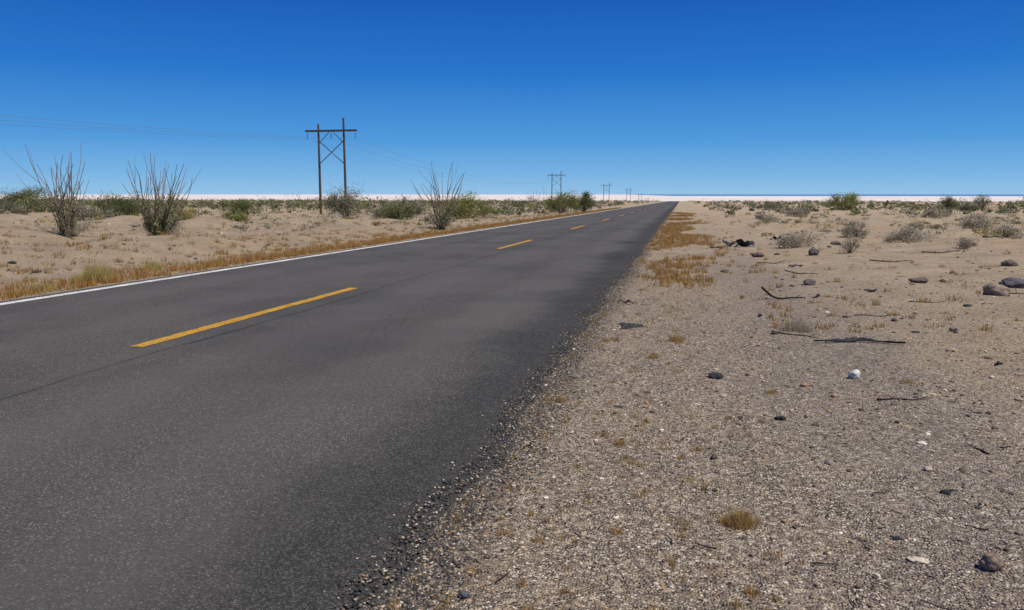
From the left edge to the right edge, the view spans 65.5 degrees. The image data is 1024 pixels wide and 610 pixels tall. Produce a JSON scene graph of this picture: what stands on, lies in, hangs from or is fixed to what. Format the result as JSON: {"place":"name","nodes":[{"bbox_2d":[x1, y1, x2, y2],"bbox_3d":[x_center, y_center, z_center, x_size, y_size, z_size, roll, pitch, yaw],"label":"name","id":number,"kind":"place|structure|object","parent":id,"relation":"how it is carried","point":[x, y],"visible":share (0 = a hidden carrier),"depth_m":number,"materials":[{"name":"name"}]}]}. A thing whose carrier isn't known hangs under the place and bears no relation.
{"place":"outdoors","nodes":[
{"label":"outdoors","id":0,"kind":"place"},
{"bbox_2d":[0,201,678,609],"bbox_3d":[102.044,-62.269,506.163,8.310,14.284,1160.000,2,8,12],"label":"road","id":1,"kind":"structure","parent":0,"point":[282,459],"depth_m":5.38,"materials":[{"name":"grey asphalt"}]},
{"bbox_2d":[0,202,660,304],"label":"edge line marking","id":2,"kind":"object","parent":1,"relation":"on","point":[4,303],"visible":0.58,"depth_m":15.00,"materials":[{"name":"white paint"}]},
{"bbox_2d":[132,210,639,346],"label":"line marking","id":3,"kind":"object","parent":1,"relation":"on","point":[166,338],"visible":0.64,"depth_m":9.37,"materials":[{"name":"yellow paint"}]},
{"bbox_2d":[0,200,1023,609],"bbox_3d":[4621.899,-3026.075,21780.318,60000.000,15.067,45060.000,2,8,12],"label":"ground","id":4,"kind":"structure","parent":0,"point":[892,264],"depth_m":5.16,"materials":[{"name":"beige sand"}]},
{"bbox_2d":[0,197,31,214],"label":"desert bush","id":5,"kind":"object","parent":4,"relation":"on","point":[4,206],"visible":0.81,"depth_m":63.11,"materials":[{"name":"green plant"}]},
{"bbox_2d":[0,187,39,212],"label":"desert bush","id":6,"kind":"object","parent":4,"relation":"on","point":[16,200],"visible":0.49,"depth_m":72.59,"materials":[{"name":"green plant"}]},
{"bbox_2d":[0,183,60,211],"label":"desert bush","id":7,"kind":"object","parent":4,"relation":"on","point":[29,191],"visible":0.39,"depth_m":87.55,"materials":[{"name":"green plant"}]},
{"bbox_2d":[20,279,57,291],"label":"dry grass tuft","id":8,"kind":"object","parent":4,"relation":"on","point":[40,287],"visible":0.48,"depth_m":12.43,"materials":[{"name":"plant"}]},
{"bbox_2d":[10,143,88,237],"bbox_3d":[-13.082,-3.245,22.849,1.858,2.861,1.612,0,8,-2],"label":"ocotillo","id":9,"kind":"object","parent":4,"relation":"on","point":[68,224],"visible":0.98,"depth_m":22.79,"materials":[{"name":"green plant"}]},
{"bbox_2d":[51,218,94,235],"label":"desert bush","id":10,"kind":"object","parent":4,"relation":"on","point":[78,226],"visible":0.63,"depth_m":23.33,"materials":[{"name":"grey plant"}]},
{"bbox_2d":[67,203,102,220],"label":"desert bush","id":11,"kind":"object","parent":4,"relation":"on","point":[84,212],"visible":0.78,"depth_m":49.00,"materials":[{"name":"green plant"}]},
{"bbox_2d":[68,258,118,283],"bbox_3d":[-7.213,-0.615,13.816,0.673,0.452,0.898,2,8,12],"label":"dry grass tuft","id":12,"kind":"object","parent":4,"relation":"on","point":[90,273],"visible":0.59,"depth_m":13.74,"materials":[{"name":"beige plant"}]},
{"bbox_2d":[78,265,112,278],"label":"dry grass tuft","id":13,"kind":"object","parent":4,"relation":"on","point":[100,269],"visible":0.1,"depth_m":14.52,"materials":[{"name":"beige plant"}]},
{"bbox_2d":[92,207,117,218],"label":"desert bush","id":14,"kind":"object","parent":4,"relation":"on","point":[107,212],"visible":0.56,"depth_m":57.83,"materials":[{"name":"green plant"}]},
{"bbox_2d":[86,189,141,216],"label":"desert bush","id":15,"kind":"object","parent":4,"relation":"on","point":[120,202],"visible":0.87,"depth_m":62.88,"materials":[{"name":"green plant"}]},
{"bbox_2d":[121,190,152,215],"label":"desert bush","id":16,"kind":"object","parent":4,"relation":"on","point":[136,203],"visible":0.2,"depth_m":74.30,"materials":[{"name":"green plant"}]},
{"bbox_2d":[139,261,162,270],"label":"dry grass tuft","id":17,"kind":"object","parent":4,"relation":"on","point":[154,266],"visible":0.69,"depth_m":15.97,"materials":[{"name":"beige plant"}]},
{"bbox_2d":[133,211,185,234],"bbox_3d":[-9.668,-2.173,21.775,1.579,0.896,1.430,2,8,12],"label":"desert bush","id":18,"kind":"object","parent":4,"relation":"on","point":[171,230],"visible":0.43,"depth_m":21.74,"materials":[{"name":"grey plant"}]},
{"bbox_2d":[122,153,200,235],"bbox_3d":[-9.593,-2.922,21.675,1.795,2.391,2.123,-5,9,-33],"label":"ocotillo","id":19,"kind":"object","parent":4,"relation":"on","point":[150,219],"visible":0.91,"depth_m":21.42,"materials":[{"name":"green plant"}]},
{"bbox_2d":[144,205,186,231],"bbox_3d":[-13.243,-3.299,30.186,1.619,1.124,1.240,-4,9,-26],"label":"desert bush","id":20,"kind":"object","parent":4,"relation":"on","point":[173,219],"visible":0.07,"depth_m":30.31,"materials":[{"name":"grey plant"}]},
{"bbox_2d":[171,202,200,219],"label":"desert bush","id":21,"kind":"object","parent":4,"relation":"on","point":[186,214],"visible":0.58,"depth_m":36.60,"materials":[{"name":"green plant"}]},
{"bbox_2d":[222,204,249,221],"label":"desert bush","id":22,"kind":"object","parent":4,"relation":"on","point":[240,216],"visible":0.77,"depth_m":49.22,"materials":[{"name":"green plant"}]},
{"bbox_2d":[226,197,252,214],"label":"desert bush","id":23,"kind":"object","parent":4,"relation":"on","point":[245,206],"visible":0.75,"depth_m":78.40,"materials":[{"name":"green plant"}]},
{"bbox_2d":[305,118,356,213],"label":"utility pole","id":24,"kind":"object","parent":4,"relation":"on","point":[343,130],"visible":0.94,"depth_m":83.76,"materials":[{"name":"brown wood"}]},
{"bbox_2d":[0,115,631,191],"bbox_3d":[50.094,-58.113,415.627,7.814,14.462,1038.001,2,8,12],"label":"power line","id":25,"kind":"object","parent":24,"relation":"attached to","point":[237,137],"visible":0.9,"depth_m":61.94,"materials":[{"name":"black metal"}]},
{"bbox_2d":[311,182,369,218],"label":"desert bush","id":26,"kind":"object","parent":4,"relation":"on","point":[346,205],"visible":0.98,"depth_m":64.81,"materials":[{"name":"grey plant"}]},
{"bbox_2d":[366,201,400,218],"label":"desert bush","id":27,"kind":"object","parent":4,"relation":"on","point":[376,212],"visible":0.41,"depth_m":60.53,"materials":[{"name":"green plant"}]},
{"bbox_2d":[374,197,422,220],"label":"desert bush","id":28,"kind":"object","parent":4,"relation":"on","point":[398,211],"visible":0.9,"depth_m":57.28,"materials":[{"name":"green plant"}]},
{"bbox_2d":[394,196,426,216],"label":"desert bush","id":29,"kind":"object","parent":4,"relation":"on","point":[414,205],"visible":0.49,"depth_m":71.51,"materials":[{"name":"green plant"}]},
{"bbox_2d":[421,202,453,228],"bbox_3d":[-3.256,-4.060,36.384,1.614,1.258,1.664,-6,10,-39],"label":"desert bush","id":30,"kind":"object","parent":4,"relation":"on","point":[440,224],"visible":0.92,"depth_m":36.21,"materials":[{"name":"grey plant"}]},
{"bbox_2d":[410,162,465,229],"bbox_3d":[-3.373,-4.946,36.275,2.919,3.146,1.894,-5,9,-33],"label":"ocotillo","id":31,"kind":"object","parent":4,"relation":"on","point":[440,208],"visible":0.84,"depth_m":36.39,"materials":[{"name":"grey plant"}]},
{"bbox_2d":[437,198,476,218],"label":"desert bush","id":32,"kind":"object","parent":4,"relation":"on","point":[456,211],"visible":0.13,"depth_m":67.53,"materials":[{"name":"green plant"}]},
{"bbox_2d":[457,591,470,598],"bbox_3d":[-0.174,1.055,2.897,0.039,0.031,0.039,6,10,38],"label":"rock","id":33,"kind":"object","parent":4,"relation":"on","point":[463,594],"visible":1,"depth_m":2.89,"materials":[{"name":"stone"}]},
{"bbox_2d":[444,188,498,219],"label":"desert bush","id":34,"kind":"object","parent":4,"relation":"on","point":[467,206],"visible":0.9,"depth_m":59.44,"materials":[{"name":"green plant"}]},
{"bbox_2d":[0,207,1021,609],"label":"dry grass","id":35,"kind":"structure","parent":4,"relation":"on","point":[20,287],"depth_m":15.93,"materials":[{"name":"beige plant"}]},
{"bbox_2d":[0,193,1023,241],"bbox_3d":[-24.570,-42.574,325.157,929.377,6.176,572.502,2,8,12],"label":"desert scrub","id":36,"kind":"object","parent":4,"relation":"on","point":[274,204],"visible":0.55,"depth_m":90.36,"materials":[{"name":"green plant"}]},
{"bbox_2d":[0,214,1023,494],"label":"scattered stones","id":37,"kind":"object","parent":4,"relation":"on","point":[826,462],"visible":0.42,"depth_m":6.32,"materials":[{"name":"grey stone"}]},
{"bbox_2d":[526,192,545,208],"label":"ocotillo","id":38,"kind":"object","parent":4,"relation":"on","point":[536,201],"visible":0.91,"depth_m":95.62,"materials":[{"name":"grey plant"}]},
{"bbox_2d":[546,394,568,403],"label":"dry grass tuft","id":39,"kind":"object","parent":4,"relation":"on","point":[560,399],"visible":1,"depth_m":5.68,"materials":[{"name":"beige plant"}]},
{"bbox_2d":[550,190,574,212],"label":"ocotillo","id":40,"kind":"object","parent":4,"relation":"on","point":[559,205],"visible":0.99,"depth_m":78.01,"materials":[{"name":"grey plant"}]},
{"bbox_2d":[541,188,584,212],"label":"desert bush","id":41,"kind":"object","parent":4,"relation":"on","point":[551,204],"visible":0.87,"depth_m":85.49,"materials":[{"name":"green plant"}]},
{"bbox_2d":[569,189,598,211],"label":"desert bush","id":42,"kind":"object","parent":4,"relation":"on","point":[585,203],"visible":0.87,"depth_m":91.23,"materials":[{"name":"green plant"}]},
{"bbox_2d":[595,337,617,341],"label":"dry grass tuft","id":43,"kind":"object","parent":4,"relation":"on","point":[604,339],"visible":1,"depth_m":8.08,"materials":[{"name":"beige plant"}]},
{"bbox_2d":[610,525,622,534],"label":"dry grass tuft","id":44,"kind":"object","parent":4,"relation":"on","point":[614,530],"visible":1,"depth_m":3.44,"materials":[{"name":"beige plant"}]},
{"bbox_2d":[613,437,626,446],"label":"dry grass tuft","id":45,"kind":"object","parent":4,"relation":"on","point":[620,443],"visible":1,"depth_m":4.71,"materials":[{"name":"beige plant"}]},
{"bbox_2d":[618,322,644,328],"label":"asphalt crumbs","id":46,"kind":"object","parent":4,"relation":"on","point":[624,325],"visible":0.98,"depth_m":9.05,"materials":[{"name":"grey asphalt"}]},
{"bbox_2d":[636,351,660,358],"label":"dry grass tuft","id":47,"kind":"object","parent":4,"relation":"on","point":[654,356],"visible":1,"depth_m":7.21,"materials":[{"name":"beige plant"}]},
{"bbox_2d":[665,555,677,563],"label":"dry grass tuft","id":48,"kind":"object","parent":4,"relation":"on","point":[672,557],"visible":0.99,"depth_m":3.15,"materials":[{"name":"brown plant"}]},
{"bbox_2d":[320,247,1023,609],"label":"gravel","id":49,"kind":"structure","parent":4,"relation":"on","point":[446,539],"depth_m":3.94,"materials":[{"name":"beige gravel"}]},
{"bbox_2d":[668,331,686,343],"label":"dry grass tuft","id":50,"kind":"object","parent":4,"relation":"on","point":[672,338],"visible":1,"depth_m":8.15,"materials":[{"name":"beige plant"}]},
{"bbox_2d":[692,445,704,451],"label":"dry grass tuft","id":51,"kind":"object","parent":4,"relation":"on","point":[697,448],"visible":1,"depth_m":4.58,"materials":[{"name":"beige plant"}]},
{"bbox_2d":[708,372,723,378],"bbox_3d":[1.655,0.579,6.466,0.124,0.060,0.091,2,8,12],"label":"rock","id":52,"kind":"object","parent":4,"relation":"on","point":[714,375],"visible":0.98,"depth_m":6.44,"materials":[{"name":"stone"}]},
{"bbox_2d":[722,239,754,246],"bbox_3d":[6.935,-1.919,24.421,0.965,0.242,0.474,2,8,12],"label":"tire shred","id":53,"kind":"object","parent":4,"relation":"on","point":[732,243],"visible":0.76,"depth_m":24.37,"materials":[{"name":"rubber"}]},
{"bbox_2d":[715,503,761,530],"bbox_3d":[0.994,0.923,3.488,0.202,0.092,0.189,7,10,39],"label":"dry grass tuft","id":54,"kind":"object","parent":4,"relation":"on","point":[744,521],"visible":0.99,"depth_m":3.47,"materials":[{"name":"beige plant"}]},
{"bbox_2d":[741,580,758,597],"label":"dry grass tuft","id":55,"kind":"object","parent":4,"relation":"on","point":[751,591],"visible":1,"depth_m":2.90,"materials":[{"name":"beige plant"}]},
{"bbox_2d":[752,252,763,256],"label":"rock","id":56,"kind":"object","parent":4,"relation":"on","point":[757,254],"visible":0.99,"depth_m":19.63,"materials":[{"name":"stone"}]},
{"bbox_2d":[495,238,1023,609],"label":"twigs","id":57,"kind":"object","parent":4,"relation":"on","point":[496,581],"visible":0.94,"depth_m":3.64,"materials":[{"name":"brown wood"}]},
{"bbox_2d":[750,212,781,222],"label":"desert bush","id":58,"kind":"object","parent":4,"relation":"on","point":[760,216],"visible":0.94,"depth_m":49.39,"materials":[{"name":"beige plant"}]},
{"bbox_2d":[765,389,781,394],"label":"dry grass tuft","id":59,"kind":"object","parent":4,"relation":"on","point":[772,392],"visible":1,"depth_m":5.95,"materials":[{"name":"beige plant"}]},
{"bbox_2d":[762,201,785,208],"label":"desert bush","id":60,"kind":"object","parent":4,"relation":"on","point":[771,204],"visible":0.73,"depth_m":108.66,"materials":[{"name":"green plant"}]},
{"bbox_2d":[774,415,785,420],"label":"rock","id":61,"kind":"object","parent":4,"relation":"on","point":[782,418],"visible":0.99,"depth_m":5.20,"materials":[{"name":"stone"}]},
{"bbox_2d":[761,286,805,298],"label":"dead branch","id":62,"kind":"object","parent":4,"relation":"on","point":[766,291],"visible":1,"depth_m":11.52,"materials":[{"name":"wood"}]},
{"bbox_2d":[772,330,817,337],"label":"twig","id":63,"kind":"object","parent":4,"relation":"on","point":[794,334],"visible":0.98,"depth_m":8.44,"materials":[{"name":"wood"}]},
{"bbox_2d":[777,312,814,332],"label":"dry grass tuft","id":64,"kind":"object","parent":4,"relation":"on","point":[802,329],"visible":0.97,"depth_m":8.67,"materials":[{"name":"beige plant"}]},
{"bbox_2d":[784,206,811,216],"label":"desert bush","id":65,"kind":"object","parent":4,"relation":"on","point":[798,211],"visible":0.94,"depth_m":65.94,"materials":[{"name":"beige plant"}]},
{"bbox_2d":[769,231,826,248],"bbox_3d":[8.243,-1.894,23.011,1.490,0.534,1.491,-6,10,-37],"label":"desert bush","id":66,"kind":"object","parent":4,"relation":"on","point":[788,243],"visible":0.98,"depth_m":22.86,"materials":[{"name":"grey plant"}]},
{"bbox_2d":[784,270,818,273],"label":"dead branch","id":67,"kind":"object","parent":4,"relation":"on","point":[800,273],"visible":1,"depth_m":15.26,"materials":[{"name":"wood"}]},
{"bbox_2d":[803,279,815,284],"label":"rock","id":68,"kind":"object","parent":4,"relation":"on","point":[809,282],"visible":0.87,"depth_m":13.37,"materials":[{"name":"stone"}]},
{"bbox_2d":[808,247,818,255],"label":"rock","id":69,"kind":"object","parent":4,"relation":"on","point":[813,251],"visible":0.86,"depth_m":19.91,"materials":[{"name":"stone"}]},
{"bbox_2d":[830,241,840,244],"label":"rock","id":70,"kind":"object","parent":4,"relation":"on","point":[835,242],"visible":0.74,"depth_m":23.91,"materials":[{"name":"stone"}]},
{"bbox_2d":[825,190,863,209],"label":"desert bush","id":71,"kind":"object","parent":4,"relation":"on","point":[852,198],"visible":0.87,"depth_m":109.56,"materials":[{"name":"green plant"}]},
{"bbox_2d":[837,235,862,253],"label":"desert bush","id":72,"kind":"object","parent":4,"relation":"on","point":[852,245],"visible":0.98,"depth_m":20.49,"materials":[{"name":"grey plant"}]},
{"bbox_2d":[848,369,859,378],"bbox_3d":[2.724,0.566,6.338,0.092,0.107,0.074,2,8,12],"label":"rock","id":73,"kind":"object","parent":4,"relation":"on","point":[854,374],"visible":0.84,"depth_m":6.32,"materials":[{"name":"stone"}]},
{"bbox_2d":[839,218,869,236],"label":"desert bush","id":74,"kind":"object","parent":4,"relation":"on","point":[854,228],"visible":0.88,"depth_m":32.02,"materials":[{"name":"grey plant"}]},
{"bbox_2d":[813,337,905,343],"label":"dead branch","id":75,"kind":"object","parent":4,"relation":"on","point":[852,339],"visible":1,"depth_m":8.03,"materials":[{"name":"wood"}]},
{"bbox_2d":[854,314,895,316],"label":"dead branch","id":76,"kind":"object","parent":4,"relation":"on","point":[873,315],"visible":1,"depth_m":9.89,"materials":[{"name":"wood"}]},
{"bbox_2d":[869,259,911,261],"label":"dead branch","id":77,"kind":"object","parent":4,"relation":"on","point":[888,261],"visible":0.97,"depth_m":17.68,"materials":[{"name":"wood"}]},
{"bbox_2d":[892,536,900,540],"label":"rock","id":78,"kind":"object","parent":4,"relation":"on","point":[896,538],"visible":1,"depth_m":3.34,"materials":[{"name":"stone"}]},
{"bbox_2d":[876,396,927,399],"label":"twig","id":79,"kind":"object","parent":4,"relation":"on","point":[892,398],"visible":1,"depth_m":5.66,"materials":[{"name":"wood"}]},
{"bbox_2d":[888,377,915,385],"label":"dry grass tuft","id":80,"kind":"object","parent":4,"relation":"on","point":[905,381],"visible":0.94,"depth_m":6.15,"materials":[{"name":"beige plant"}]},
{"bbox_2d":[882,227,937,242],"bbox_3d":[13.789,-2.430,27.533,1.845,0.730,1.768,7,10,41],"label":"desert bush","id":81,"kind":"object","parent":4,"relation":"on","point":[905,234],"visible":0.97,"depth_m":27.43,"materials":[{"name":"grey plant"}]},
{"bbox_2d":[908,277,927,282],"bbox_3d":[6.905,-0.405,13.535,0.282,0.124,0.208,-2,8,-16],"label":"rock","id":82,"kind":"object","parent":4,"relation":"on","point":[918,280],"visible":0.88,"depth_m":13.48,"materials":[{"name":"stone"}]},
{"bbox_2d":[907,556,929,563],"bbox_3d":[1.607,1.010,3.152,0.083,0.020,0.052,2,8,12],"label":"rock","id":83,"kind":"object","parent":4,"relation":"on","point":[921,560],"visible":1,"depth_m":3.14,"materials":[{"name":"stone"}]},
{"bbox_2d":[922,466,932,470],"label":"rock","id":84,"kind":"object","parent":4,"relation":"on","point":[926,468],"visible":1,"depth_m":4.14,"materials":[{"name":"stone"}]},
{"bbox_2d":[917,207,957,218],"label":"desert bush","id":85,"kind":"object","parent":4,"relation":"on","point":[935,213],"visible":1,"depth_m":60.10,"materials":[{"name":"grey plant"}]},
{"bbox_2d":[921,249,959,252],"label":"dead branch","id":86,"kind":"object","parent":4,"relation":"on","point":[937,252],"visible":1,"depth_m":20.18,"materials":[{"name":"wood"}]},
{"bbox_2d":[940,489,950,494],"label":"rock","id":87,"kind":"object","parent":4,"relation":"on","point":[946,491],"visible":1,"depth_m":3.80,"materials":[{"name":"stone"}]},
{"bbox_2d":[939,194,959,208],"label":"desert bush","id":88,"kind":"object","parent":4,"relation":"on","point":[949,203],"visible":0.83,"depth_m":108.91,"materials":[{"name":"green plant"}]},
{"bbox_2d":[949,327,958,330],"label":"rock","id":89,"kind":"object","parent":4,"relation":"on","point":[953,329],"visible":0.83,"depth_m":8.50,"materials":[{"name":"stone"}]},
{"bbox_2d":[954,235,977,248],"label":"desert bush","id":90,"kind":"object","parent":4,"relation":"on","point":[966,243],"visible":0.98,"depth_m":21.54,"materials":[{"name":"grey plant"}]},
{"bbox_2d":[953,203,983,211],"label":"desert bush","id":91,"kind":"object","parent":4,"relation":"on","point":[966,207],"visible":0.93,"depth_m":87.37,"materials":[{"name":"green plant"}]},
{"bbox_2d":[965,441,989,454],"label":"twig","id":92,"kind":"object","parent":4,"relation":"on","point":[982,450],"visible":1,"depth_m":4.50,"materials":[{"name":"brown wood"}]},
{"bbox_2d":[955,211,1001,227],"bbox_3d":[23.306,-4.249,39.858,2.089,0.876,1.950,2,8,12],"label":"desert bush","id":93,"kind":"object","parent":4,"relation":"on","point":[979,221],"visible":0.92,"depth_m":39.70,"materials":[{"name":"grey plant"}]},
{"bbox_2d":[972,195,993,210],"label":"desert bush","id":94,"kind":"object","parent":4,"relation":"on","point":[982,200],"visible":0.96,"depth_m":97.37,"materials":[{"name":"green plant"}]},
{"bbox_2d":[978,553,1004,570],"bbox_3d":[1.846,1.000,3.067,0.088,0.087,0.068,2,8,12],"label":"rock","id":95,"kind":"object","parent":4,"relation":"on","point":[991,561],"visible":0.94,"depth_m":3.04,"materials":[{"name":"stone"}]},
{"bbox_2d":[982,283,1010,296],"bbox_3d":[6.889,-0.189,11.302,0.353,0.247,0.283,2,8,12],"label":"rock","id":96,"kind":"object","parent":4,"relation":"on","point":[993,289],"visible":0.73,"depth_m":11.22,"materials":[{"name":"stone"}]},
{"bbox_2d":[984,220,1023,237],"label":"desert bush","id":97,"kind":"object","parent":4,"relation":"on","point":[1005,229],"visible":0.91,"depth_m":31.95,"materials":[{"name":"grey plant"}]},
{"bbox_2d":[1001,259,1018,265],"bbox_3d":[10.461,-0.866,16.753,0.336,0.187,0.242,2,8,12],"label":"rock","id":98,"kind":"object","parent":4,"relation":"on","point":[1010,262],"visible":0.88,"depth_m":16.68,"materials":[{"name":"stone"}]},
{"bbox_2d":[998,277,1023,287],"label":"rock","id":99,"kind":"object","parent":4,"relation":"on","point":[1011,282],"visible":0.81,"depth_m":12.97,"materials":[{"name":"stone"}]},
{"bbox_2d":[0,194,1023,201],"bbox_3d":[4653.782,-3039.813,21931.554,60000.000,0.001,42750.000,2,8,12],"label":"salt flat","id":100,"kind":"structure","parent":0,"point":[607,197],"depth_m":3506.06,"materials":[{"name":"white"}]},
{"bbox_2d":[0,0,1023,193],"label":"sky","id":101,"kind":"structure","parent":0,"point":[642,96],"materials":[{"name":"blue"}]},
{"bbox_2d":[631,194,1023,195],"bbox_3d":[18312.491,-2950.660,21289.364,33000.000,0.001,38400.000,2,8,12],"label":"sea","id":102,"kind":"structure","parent":0,"point":[831,195],"depth_m":26843.81,"materials":[{"name":"liquid"}]}
]}

